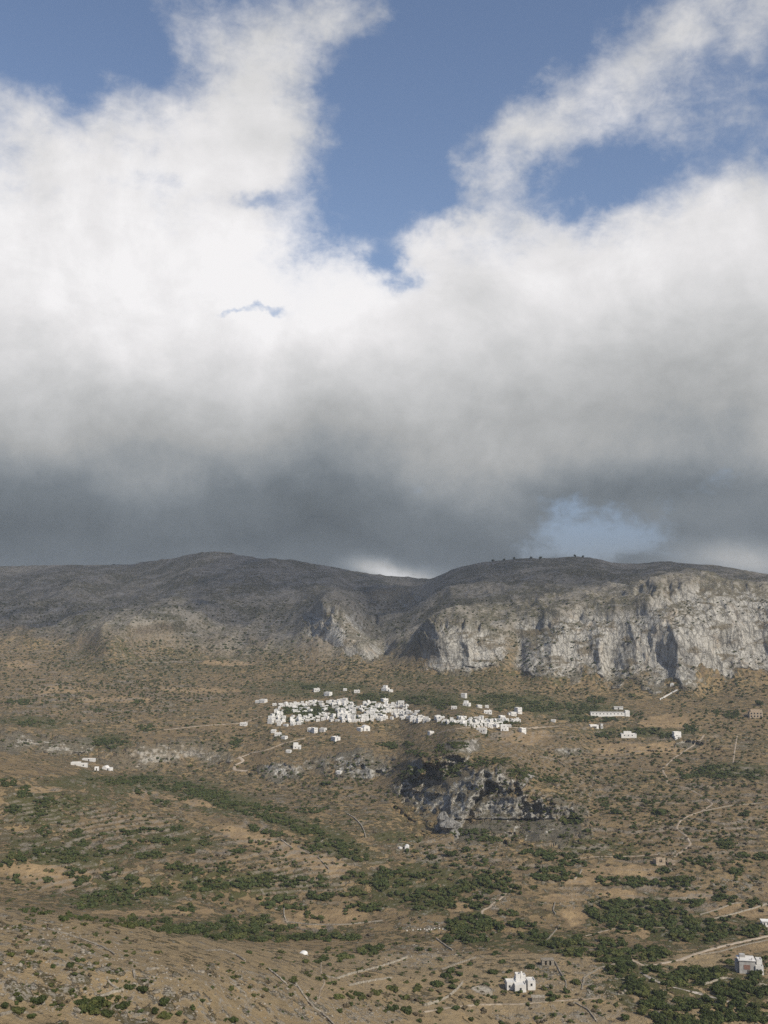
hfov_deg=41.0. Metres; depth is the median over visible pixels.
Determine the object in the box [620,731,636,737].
house
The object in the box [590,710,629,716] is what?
long building
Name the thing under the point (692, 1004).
shrub
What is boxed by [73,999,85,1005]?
shrub
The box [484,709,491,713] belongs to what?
house
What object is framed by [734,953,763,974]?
unfinished house
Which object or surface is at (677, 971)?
shrub
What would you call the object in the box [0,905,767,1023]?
foreground hillside
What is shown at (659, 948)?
shrub
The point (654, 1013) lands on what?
shrub
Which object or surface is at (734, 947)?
dry stone wall
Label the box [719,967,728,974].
shrub
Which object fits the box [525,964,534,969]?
shrub
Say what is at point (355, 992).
shrub
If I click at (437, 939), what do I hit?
dry stone wall
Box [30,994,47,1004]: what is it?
shrub
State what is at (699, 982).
shrub
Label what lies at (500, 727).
village lane
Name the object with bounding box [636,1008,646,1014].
shrub
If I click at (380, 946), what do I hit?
shrub
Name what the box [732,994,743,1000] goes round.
shrub
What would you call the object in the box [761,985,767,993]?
shrub
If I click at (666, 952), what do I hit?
shrub
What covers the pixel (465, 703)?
house
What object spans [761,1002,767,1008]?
shrub
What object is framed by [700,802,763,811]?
dry stone wall
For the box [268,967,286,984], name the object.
dry stone wall
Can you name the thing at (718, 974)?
shrub
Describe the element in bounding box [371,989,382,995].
shrub
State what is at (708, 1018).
shrub
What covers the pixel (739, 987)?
shrub
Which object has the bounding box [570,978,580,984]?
shrub
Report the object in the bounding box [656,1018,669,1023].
shrub
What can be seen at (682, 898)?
dry stone wall
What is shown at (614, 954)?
shrub
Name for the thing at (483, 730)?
house
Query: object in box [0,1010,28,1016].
dry stone wall
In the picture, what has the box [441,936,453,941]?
shrub
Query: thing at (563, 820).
shrub
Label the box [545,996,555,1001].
shrub
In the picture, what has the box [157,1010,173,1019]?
shrub
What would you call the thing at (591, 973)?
dry stone wall
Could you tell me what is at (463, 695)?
house
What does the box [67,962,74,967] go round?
shrub
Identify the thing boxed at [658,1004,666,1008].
shrub
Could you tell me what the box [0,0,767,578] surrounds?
sky
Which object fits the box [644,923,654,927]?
shrub
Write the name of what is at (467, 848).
shrub
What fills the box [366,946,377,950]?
shrub
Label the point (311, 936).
shrub
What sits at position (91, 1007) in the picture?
shrub
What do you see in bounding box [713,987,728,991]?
shrub
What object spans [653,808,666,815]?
shrub
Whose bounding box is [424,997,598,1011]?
footpath
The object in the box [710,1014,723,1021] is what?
shrub
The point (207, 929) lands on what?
shrub
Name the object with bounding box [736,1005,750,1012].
shrub
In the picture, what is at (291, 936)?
shrub
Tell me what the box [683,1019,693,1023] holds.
shrub
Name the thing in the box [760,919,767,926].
house
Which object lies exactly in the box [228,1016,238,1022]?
shrub
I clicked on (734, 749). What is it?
footpath
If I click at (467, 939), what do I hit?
shrub
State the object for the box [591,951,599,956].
shrub
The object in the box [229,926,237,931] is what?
shrub
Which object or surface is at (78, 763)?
house
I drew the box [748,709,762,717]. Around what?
unfinished building
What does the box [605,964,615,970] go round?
shrub
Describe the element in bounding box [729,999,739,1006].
shrub
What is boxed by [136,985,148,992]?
shrub
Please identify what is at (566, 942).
shrub
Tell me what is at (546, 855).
evergreen scrub
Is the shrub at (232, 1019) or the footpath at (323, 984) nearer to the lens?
the shrub at (232, 1019)
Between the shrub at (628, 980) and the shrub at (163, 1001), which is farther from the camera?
the shrub at (628, 980)
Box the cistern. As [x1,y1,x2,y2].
[531,995,544,1002]
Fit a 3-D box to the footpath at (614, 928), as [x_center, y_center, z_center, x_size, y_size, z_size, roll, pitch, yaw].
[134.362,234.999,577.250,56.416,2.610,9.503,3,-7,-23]
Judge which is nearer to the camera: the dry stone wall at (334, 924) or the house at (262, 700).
the dry stone wall at (334, 924)
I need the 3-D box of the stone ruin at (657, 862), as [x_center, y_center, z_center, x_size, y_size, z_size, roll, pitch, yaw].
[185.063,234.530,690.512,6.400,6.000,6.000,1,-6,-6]
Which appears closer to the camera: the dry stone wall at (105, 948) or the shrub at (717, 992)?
the dry stone wall at (105, 948)
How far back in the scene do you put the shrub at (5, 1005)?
224.02 m
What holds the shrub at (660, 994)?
on the foreground hillside
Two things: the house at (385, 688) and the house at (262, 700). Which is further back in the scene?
the house at (385, 688)
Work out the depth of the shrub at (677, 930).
567.72 m
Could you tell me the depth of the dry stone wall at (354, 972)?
444.60 m
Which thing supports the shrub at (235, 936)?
on the valley ground
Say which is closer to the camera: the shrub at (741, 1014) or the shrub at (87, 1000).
the shrub at (87, 1000)
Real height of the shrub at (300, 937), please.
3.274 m
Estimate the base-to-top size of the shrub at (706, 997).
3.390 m
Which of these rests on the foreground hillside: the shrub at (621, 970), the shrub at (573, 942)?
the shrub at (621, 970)
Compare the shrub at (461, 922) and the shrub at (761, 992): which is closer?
the shrub at (761, 992)
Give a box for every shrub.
[1,1002,8,1008]
[6,952,14,956]
[11,1006,26,1013]
[15,995,23,1001]
[27,1013,36,1018]
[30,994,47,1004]
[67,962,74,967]
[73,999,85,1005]
[78,1004,90,1009]
[82,997,90,1003]
[85,1003,95,1010]
[87,999,97,1004]
[88,1008,100,1014]
[91,996,103,1002]
[101,1000,111,1006]
[101,1009,115,1017]
[115,1001,130,1009]
[124,983,135,989]
[128,922,138,927]
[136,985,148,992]
[152,1007,158,1013]
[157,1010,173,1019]
[158,927,168,931]
[159,917,169,922]
[159,997,169,1005]
[187,921,197,926]
[202,927,211,932]
[209,933,220,938]
[221,933,229,938]
[227,921,238,926]
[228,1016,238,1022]
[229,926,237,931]
[230,933,240,938]
[237,932,247,935]
[245,937,256,941]
[250,928,256,933]
[255,919,266,923]
[275,935,286,941]
[276,924,286,930]
[286,935,295,938]
[296,934,306,939]
[305,933,316,939]
[320,956,328,960]
[334,993,344,998]
[343,954,351,958]
[353,990,360,995]
[356,947,365,952]
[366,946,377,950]
[369,949,378,954]
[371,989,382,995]
[374,943,384,950]
[387,1004,398,1011]
[390,986,398,992]
[400,1005,412,1014]
[413,983,422,990]
[426,854,437,858]
[430,980,444,987]
[440,973,451,977]
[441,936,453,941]
[443,850,457,856]
[455,920,463,926]
[460,913,466,919]
[461,846,471,851]
[461,933,472,938]
[461,936,473,941]
[474,912,486,918]
[476,918,485,923]
[483,924,493,930]
[487,969,498,974]
[496,922,504,928]
[518,865,529,869]
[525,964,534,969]
[533,934,542,938]
[539,940,547,945]
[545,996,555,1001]
[555,941,561,947]
[558,818,567,821]
[561,940,570,946]
[562,947,574,951]
[563,951,573,956]
[568,939,577,944]
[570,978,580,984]
[573,951,582,956]
[584,908,593,913]
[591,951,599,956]
[593,912,599,918]
[596,944,606,949]
[597,935,609,940]
[597,956,606,962]
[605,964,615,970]
[606,922,616,927]
[606,938,615,942]
[608,898,617,902]
[610,809,621,813]
[610,951,623,956]
[616,966,625,972]
[617,939,627,946]
[620,1014,629,1019]
[623,955,632,960]
[624,975,636,979]
[625,978,635,982]
[626,961,636,968]
[626,982,635,990]
[631,984,644,990]
[633,989,649,996]
[634,943,642,947]
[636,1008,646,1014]
[638,999,649,1006]
[640,983,649,990]
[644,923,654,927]
[647,996,656,1000]
[648,951,654,957]
[648,1010,663,1018]
[649,964,662,971]
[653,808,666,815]
[653,999,666,1006]
[654,991,663,997]
[655,946,667,951]
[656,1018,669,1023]
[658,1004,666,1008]
[661,949,672,954]
[663,1008,677,1017]
[666,932,678,937]
[666,980,675,986]
[666,1004,678,1010]
[672,970,683,974]
[673,927,682,933]
[676,980,688,985]
[676,1013,688,1019]
[677,965,688,970]
[680,1002,693,1010]
[681,935,691,941]
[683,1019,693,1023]
[687,973,698,979]
[687,1000,696,1006]
[689,919,701,924]
[690,964,700,968]
[692,926,701,930]
[692,970,702,973]
[694,979,705,985]
[698,1002,711,1009]
[699,1008,709,1013]
[700,975,710,981]
[701,994,710,1001]
[701,1014,711,1020]
[703,926,713,931]
[704,1019,715,1023]
[705,917,715,921]
[705,933,717,938]
[708,966,719,972]
[709,984,720,989]
[710,1010,723,1018]
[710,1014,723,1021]
[713,972,721,977]
[713,980,724,985]
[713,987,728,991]
[714,988,728,995]
[715,996,727,1004]
[717,1004,726,1011]
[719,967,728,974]
[724,1011,737,1020]
[727,990,739,996]
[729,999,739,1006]
[730,978,739,983]
[732,985,743,990]
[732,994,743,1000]
[735,1012,744,1018]
[736,1000,747,1006]
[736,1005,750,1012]
[736,1016,747,1020]
[738,811,749,815]
[739,979,750,985]
[745,978,759,984]
[746,973,758,978]
[747,1013,761,1021]
[749,1002,760,1008]
[749,1008,761,1014]
[755,700,763,704]
[755,988,765,996]
[760,1014,767,1022]
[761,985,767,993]
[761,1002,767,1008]
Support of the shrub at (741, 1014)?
on the foreground hillside
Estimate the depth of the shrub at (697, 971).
480.20 m
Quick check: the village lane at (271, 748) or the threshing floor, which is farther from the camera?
the village lane at (271, 748)
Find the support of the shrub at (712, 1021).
on the foreground hillside
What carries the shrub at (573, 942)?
on the valley ground
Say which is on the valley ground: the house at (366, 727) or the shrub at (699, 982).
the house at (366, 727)
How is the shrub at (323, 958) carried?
on the foreground hillside
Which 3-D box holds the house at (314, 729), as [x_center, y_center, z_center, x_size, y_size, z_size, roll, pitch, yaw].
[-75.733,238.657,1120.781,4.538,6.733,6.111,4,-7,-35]
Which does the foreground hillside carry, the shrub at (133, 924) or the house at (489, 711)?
the shrub at (133, 924)
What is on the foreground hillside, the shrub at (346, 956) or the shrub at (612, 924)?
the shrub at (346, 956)
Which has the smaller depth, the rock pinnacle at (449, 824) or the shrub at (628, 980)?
the shrub at (628, 980)
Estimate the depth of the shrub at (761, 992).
454.53 m
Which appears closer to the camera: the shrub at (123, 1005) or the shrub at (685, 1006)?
the shrub at (123, 1005)
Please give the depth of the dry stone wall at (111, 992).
249.20 m
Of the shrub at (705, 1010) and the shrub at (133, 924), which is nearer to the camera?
the shrub at (133, 924)
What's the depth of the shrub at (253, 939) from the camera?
517.75 m
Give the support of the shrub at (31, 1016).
on the foreground hillside
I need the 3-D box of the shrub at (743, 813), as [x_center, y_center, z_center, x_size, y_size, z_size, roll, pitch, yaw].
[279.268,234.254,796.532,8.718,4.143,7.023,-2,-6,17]
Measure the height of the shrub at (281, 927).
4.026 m
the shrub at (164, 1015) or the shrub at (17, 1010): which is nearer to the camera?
the shrub at (17, 1010)
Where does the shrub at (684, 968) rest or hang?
on the foreground hillside
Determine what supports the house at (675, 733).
on the valley ground
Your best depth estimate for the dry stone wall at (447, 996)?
420.40 m
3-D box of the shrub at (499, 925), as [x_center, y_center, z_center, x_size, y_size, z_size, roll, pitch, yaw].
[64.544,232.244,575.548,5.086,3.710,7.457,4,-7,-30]
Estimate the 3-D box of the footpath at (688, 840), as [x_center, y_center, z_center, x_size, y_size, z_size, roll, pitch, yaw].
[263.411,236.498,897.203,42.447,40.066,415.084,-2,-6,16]
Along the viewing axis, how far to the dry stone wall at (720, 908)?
615.49 m
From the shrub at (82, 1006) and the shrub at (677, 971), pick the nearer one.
the shrub at (82, 1006)
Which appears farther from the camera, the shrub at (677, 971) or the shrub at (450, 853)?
the shrub at (450, 853)
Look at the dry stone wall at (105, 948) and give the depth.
291.63 m
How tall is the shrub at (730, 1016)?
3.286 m
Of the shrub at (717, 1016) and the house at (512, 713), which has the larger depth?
the house at (512, 713)
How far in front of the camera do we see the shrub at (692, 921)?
586.48 m
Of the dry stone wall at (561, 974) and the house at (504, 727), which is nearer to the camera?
the dry stone wall at (561, 974)
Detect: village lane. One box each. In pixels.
[164,716,260,729]
[236,738,304,758]
[428,726,555,735]
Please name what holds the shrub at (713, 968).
on the foreground hillside
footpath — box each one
[233,756,247,771]
[314,962,324,1003]
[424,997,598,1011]
[570,854,657,859]
[585,926,664,935]
[662,735,712,857]
[732,736,737,763]
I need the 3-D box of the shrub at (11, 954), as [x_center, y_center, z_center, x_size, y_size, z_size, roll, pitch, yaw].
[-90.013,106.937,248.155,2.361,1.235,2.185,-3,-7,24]
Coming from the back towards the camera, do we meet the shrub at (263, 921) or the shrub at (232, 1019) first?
the shrub at (263, 921)
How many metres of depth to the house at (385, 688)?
1367.90 m
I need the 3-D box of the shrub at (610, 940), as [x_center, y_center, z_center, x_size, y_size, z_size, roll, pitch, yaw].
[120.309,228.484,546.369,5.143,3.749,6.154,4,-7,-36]
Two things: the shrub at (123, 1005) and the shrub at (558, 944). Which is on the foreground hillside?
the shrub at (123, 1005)
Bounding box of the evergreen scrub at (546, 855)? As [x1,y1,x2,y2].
[0,599,767,1023]
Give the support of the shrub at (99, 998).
on the foreground hillside
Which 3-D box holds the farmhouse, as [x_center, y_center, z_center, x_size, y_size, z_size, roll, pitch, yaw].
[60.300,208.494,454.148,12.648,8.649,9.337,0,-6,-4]
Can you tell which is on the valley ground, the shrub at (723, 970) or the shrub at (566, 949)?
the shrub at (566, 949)
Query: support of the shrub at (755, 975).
on the foreground hillside
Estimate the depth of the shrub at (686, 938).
554.00 m
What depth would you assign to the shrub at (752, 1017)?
430.78 m
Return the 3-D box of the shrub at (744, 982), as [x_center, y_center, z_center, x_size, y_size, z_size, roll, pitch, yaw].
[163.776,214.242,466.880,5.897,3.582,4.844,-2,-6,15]
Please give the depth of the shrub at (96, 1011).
237.16 m
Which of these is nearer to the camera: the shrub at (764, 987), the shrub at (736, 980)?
the shrub at (764, 987)
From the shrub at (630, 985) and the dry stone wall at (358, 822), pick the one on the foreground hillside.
the shrub at (630, 985)
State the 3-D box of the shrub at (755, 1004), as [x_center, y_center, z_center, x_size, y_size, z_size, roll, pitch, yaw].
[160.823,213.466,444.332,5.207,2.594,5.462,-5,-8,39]
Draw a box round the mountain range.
[0,551,767,698]
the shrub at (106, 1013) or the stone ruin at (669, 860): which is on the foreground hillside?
the shrub at (106, 1013)
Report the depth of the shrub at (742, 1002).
443.64 m
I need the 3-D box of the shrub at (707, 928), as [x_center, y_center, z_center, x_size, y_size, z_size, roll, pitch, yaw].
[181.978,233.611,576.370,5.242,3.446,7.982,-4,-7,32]
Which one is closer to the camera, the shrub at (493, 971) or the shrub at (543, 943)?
the shrub at (493, 971)
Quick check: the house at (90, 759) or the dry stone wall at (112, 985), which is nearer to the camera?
the dry stone wall at (112, 985)
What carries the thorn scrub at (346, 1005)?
on the valley ground
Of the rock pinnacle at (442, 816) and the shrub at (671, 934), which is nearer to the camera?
the shrub at (671, 934)
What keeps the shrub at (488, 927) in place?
on the valley ground
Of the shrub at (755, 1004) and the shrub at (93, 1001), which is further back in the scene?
the shrub at (755, 1004)
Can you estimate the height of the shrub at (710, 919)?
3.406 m
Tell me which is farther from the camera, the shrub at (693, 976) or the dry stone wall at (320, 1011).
the shrub at (693, 976)
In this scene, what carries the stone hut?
on the foreground hillside
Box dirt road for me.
[661,935,767,963]
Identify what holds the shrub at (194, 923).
on the valley ground
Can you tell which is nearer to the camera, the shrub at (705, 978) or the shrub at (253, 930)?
the shrub at (705, 978)
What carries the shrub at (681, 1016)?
on the foreground hillside
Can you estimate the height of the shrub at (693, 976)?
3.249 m
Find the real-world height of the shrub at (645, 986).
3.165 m
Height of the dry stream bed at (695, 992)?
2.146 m
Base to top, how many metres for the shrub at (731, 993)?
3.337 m
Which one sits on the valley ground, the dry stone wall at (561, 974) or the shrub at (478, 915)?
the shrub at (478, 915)
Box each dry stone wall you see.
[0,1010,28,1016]
[46,927,116,954]
[100,988,123,996]
[107,980,118,988]
[145,967,158,970]
[205,949,245,961]
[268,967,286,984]
[286,920,382,924]
[294,982,304,995]
[304,996,334,1023]
[336,956,407,978]
[347,813,365,837]
[348,977,392,985]
[423,981,462,1005]
[436,938,452,950]
[441,957,475,969]
[554,961,566,987]
[575,1002,597,1021]
[581,963,614,989]
[665,897,699,898]
[699,939,767,954]
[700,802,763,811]
[700,902,741,914]
[705,977,766,984]
[714,903,767,918]
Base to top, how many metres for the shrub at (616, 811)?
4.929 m
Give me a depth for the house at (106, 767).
978.25 m
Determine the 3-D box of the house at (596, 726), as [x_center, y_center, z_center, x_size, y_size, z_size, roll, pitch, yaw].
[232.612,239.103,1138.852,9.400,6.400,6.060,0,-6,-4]
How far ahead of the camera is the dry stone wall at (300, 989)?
334.88 m
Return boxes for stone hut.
[540,957,554,965]
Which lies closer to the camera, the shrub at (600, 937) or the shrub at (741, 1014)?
the shrub at (741, 1014)
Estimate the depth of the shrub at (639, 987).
456.51 m
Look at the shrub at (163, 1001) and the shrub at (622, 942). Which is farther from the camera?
the shrub at (622, 942)
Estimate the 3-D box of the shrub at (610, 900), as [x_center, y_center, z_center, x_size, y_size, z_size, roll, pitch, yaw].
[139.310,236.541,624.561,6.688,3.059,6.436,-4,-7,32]
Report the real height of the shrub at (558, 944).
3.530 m
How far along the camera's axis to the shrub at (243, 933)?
526.00 m
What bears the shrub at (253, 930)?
on the valley ground
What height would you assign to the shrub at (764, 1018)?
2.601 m
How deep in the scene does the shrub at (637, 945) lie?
532.73 m
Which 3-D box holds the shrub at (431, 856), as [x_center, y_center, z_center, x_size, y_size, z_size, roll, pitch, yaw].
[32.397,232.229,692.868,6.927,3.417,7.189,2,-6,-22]
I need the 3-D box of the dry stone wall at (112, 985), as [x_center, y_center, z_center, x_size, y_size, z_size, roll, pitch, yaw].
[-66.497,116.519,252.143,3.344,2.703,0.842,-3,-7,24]
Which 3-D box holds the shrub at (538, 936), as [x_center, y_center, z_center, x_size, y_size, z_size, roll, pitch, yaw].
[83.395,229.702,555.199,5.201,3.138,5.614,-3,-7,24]
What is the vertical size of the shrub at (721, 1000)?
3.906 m
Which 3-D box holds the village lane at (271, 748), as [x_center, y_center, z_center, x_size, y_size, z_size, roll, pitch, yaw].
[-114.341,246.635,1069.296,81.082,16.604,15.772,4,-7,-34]
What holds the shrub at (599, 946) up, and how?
on the valley ground
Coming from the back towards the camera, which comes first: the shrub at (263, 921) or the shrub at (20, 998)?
the shrub at (263, 921)
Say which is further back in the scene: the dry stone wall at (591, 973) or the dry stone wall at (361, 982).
the dry stone wall at (591, 973)
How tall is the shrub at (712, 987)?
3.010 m
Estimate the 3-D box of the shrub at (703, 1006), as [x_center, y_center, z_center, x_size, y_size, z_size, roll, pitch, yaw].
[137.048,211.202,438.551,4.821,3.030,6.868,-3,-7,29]
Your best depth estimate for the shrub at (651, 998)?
443.26 m
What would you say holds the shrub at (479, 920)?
on the valley ground
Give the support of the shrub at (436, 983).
on the foreground hillside
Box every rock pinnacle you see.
[434,811,448,832]
[439,816,460,835]
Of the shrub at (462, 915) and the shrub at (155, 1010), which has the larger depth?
the shrub at (462, 915)
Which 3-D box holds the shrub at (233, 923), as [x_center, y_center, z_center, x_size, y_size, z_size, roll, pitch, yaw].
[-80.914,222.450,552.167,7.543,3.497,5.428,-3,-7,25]
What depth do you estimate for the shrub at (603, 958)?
500.06 m
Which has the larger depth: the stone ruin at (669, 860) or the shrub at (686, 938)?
the stone ruin at (669, 860)
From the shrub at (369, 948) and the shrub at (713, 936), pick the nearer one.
the shrub at (369, 948)
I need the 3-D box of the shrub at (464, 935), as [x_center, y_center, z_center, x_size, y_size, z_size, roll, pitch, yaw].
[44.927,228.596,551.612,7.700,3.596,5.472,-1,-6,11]
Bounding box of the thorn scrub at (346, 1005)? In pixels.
[0,645,766,1023]
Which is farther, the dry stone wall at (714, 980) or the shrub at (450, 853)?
the shrub at (450, 853)
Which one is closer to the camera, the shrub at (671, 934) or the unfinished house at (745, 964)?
the unfinished house at (745, 964)
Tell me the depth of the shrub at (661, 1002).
439.40 m
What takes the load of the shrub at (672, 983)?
on the foreground hillside
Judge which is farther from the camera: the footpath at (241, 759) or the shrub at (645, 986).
the footpath at (241, 759)
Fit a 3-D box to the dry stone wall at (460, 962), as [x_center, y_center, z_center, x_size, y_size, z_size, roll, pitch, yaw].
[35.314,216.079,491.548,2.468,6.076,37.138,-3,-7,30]
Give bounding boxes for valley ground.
[0,655,767,954]
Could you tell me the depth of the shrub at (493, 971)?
473.37 m
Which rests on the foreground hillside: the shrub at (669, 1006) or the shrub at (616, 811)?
the shrub at (669, 1006)
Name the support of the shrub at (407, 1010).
on the foreground hillside
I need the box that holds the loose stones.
[0,614,756,1023]
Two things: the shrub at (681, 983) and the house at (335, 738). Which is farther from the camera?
the house at (335, 738)
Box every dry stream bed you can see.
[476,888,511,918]
[640,972,728,1001]
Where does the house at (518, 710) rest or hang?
on the valley ground
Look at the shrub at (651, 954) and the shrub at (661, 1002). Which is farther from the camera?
the shrub at (651, 954)
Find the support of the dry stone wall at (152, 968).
on the foreground hillside
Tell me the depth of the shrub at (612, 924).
581.85 m
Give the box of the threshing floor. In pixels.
[471,986,492,995]
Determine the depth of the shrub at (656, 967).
485.01 m
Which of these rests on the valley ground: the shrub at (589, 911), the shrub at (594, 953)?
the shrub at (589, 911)
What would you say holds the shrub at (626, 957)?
on the foreground hillside
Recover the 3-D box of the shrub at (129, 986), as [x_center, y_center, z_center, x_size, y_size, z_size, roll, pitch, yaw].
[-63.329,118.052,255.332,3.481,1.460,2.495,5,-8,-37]
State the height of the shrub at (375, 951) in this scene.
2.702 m
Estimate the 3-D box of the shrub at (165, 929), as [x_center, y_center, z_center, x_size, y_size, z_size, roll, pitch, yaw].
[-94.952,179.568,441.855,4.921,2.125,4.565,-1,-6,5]
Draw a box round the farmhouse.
[505,971,535,991]
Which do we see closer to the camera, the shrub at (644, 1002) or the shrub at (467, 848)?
the shrub at (644, 1002)
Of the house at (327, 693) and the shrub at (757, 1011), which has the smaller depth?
the shrub at (757, 1011)
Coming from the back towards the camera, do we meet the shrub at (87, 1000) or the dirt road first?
the dirt road
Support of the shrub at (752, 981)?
on the foreground hillside
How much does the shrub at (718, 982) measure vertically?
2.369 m
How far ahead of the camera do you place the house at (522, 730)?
1052.19 m
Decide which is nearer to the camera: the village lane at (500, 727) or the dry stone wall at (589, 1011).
the dry stone wall at (589, 1011)
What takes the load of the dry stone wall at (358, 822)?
on the valley ground
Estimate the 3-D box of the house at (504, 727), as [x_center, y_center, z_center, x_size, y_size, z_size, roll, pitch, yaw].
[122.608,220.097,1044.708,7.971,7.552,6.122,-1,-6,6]
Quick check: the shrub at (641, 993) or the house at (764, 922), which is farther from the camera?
the house at (764, 922)
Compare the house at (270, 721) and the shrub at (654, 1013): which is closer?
the shrub at (654, 1013)
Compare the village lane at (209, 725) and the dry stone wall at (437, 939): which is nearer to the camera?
the dry stone wall at (437, 939)
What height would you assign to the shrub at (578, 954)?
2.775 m
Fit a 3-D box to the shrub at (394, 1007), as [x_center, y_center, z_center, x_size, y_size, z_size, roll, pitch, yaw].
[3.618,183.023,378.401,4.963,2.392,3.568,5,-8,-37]
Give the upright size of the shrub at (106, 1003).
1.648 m
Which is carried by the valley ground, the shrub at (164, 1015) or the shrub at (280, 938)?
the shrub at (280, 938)
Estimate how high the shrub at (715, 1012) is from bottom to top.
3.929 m
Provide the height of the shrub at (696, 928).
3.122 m
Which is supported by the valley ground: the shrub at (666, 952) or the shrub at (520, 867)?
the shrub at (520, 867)
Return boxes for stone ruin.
[653,857,665,864]
[667,858,675,864]
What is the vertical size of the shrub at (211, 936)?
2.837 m
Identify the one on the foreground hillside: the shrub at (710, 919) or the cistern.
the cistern
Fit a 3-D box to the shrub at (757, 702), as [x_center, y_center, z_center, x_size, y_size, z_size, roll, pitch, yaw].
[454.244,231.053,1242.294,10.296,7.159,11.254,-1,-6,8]
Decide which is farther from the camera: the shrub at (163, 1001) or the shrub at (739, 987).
the shrub at (739, 987)
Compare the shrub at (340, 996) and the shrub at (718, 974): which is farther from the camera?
the shrub at (718, 974)
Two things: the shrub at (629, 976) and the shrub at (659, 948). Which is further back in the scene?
the shrub at (659, 948)
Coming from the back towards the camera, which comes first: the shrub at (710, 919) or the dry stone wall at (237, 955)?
the shrub at (710, 919)
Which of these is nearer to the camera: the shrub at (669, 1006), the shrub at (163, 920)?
the shrub at (669, 1006)
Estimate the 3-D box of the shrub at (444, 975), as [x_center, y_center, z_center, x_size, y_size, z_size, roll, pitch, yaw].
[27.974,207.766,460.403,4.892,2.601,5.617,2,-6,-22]
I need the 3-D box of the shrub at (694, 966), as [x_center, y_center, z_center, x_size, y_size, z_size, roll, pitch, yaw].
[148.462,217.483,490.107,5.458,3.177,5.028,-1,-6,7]
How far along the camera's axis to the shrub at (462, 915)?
588.62 m
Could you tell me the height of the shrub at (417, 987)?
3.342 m
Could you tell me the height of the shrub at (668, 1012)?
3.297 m
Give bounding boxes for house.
[71,761,87,767]
[82,758,95,761]
[102,765,112,770]
[240,722,247,725]
[259,699,266,702]
[267,718,273,723]
[293,742,300,748]
[311,727,317,732]
[324,692,331,695]
[331,736,339,741]
[361,725,369,730]
[381,685,389,690]
[461,693,466,697]
[463,700,470,706]
[476,727,486,733]
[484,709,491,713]
[501,724,508,730]
[507,712,516,715]
[514,707,521,713]
[518,727,525,733]
[589,724,598,728]
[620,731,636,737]
[672,731,680,739]
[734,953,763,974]
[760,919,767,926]
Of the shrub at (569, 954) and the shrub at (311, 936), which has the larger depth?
the shrub at (311, 936)
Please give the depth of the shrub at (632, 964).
490.21 m
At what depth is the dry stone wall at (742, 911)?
610.35 m
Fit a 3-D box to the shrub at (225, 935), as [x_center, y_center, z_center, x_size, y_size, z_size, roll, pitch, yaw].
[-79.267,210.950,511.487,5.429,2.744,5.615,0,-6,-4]
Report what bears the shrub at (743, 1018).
on the foreground hillside
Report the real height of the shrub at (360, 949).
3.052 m
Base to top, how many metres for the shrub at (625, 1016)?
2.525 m
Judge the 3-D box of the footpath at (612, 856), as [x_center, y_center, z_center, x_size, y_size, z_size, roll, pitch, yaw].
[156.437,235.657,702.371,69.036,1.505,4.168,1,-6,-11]
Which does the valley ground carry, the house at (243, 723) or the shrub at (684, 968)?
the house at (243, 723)
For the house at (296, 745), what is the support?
on the valley ground
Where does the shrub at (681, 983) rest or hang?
on the foreground hillside
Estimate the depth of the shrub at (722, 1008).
438.08 m
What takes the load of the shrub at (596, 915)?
on the valley ground
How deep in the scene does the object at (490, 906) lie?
609.57 m
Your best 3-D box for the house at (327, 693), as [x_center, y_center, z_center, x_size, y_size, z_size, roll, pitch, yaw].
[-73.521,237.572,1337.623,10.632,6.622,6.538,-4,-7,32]

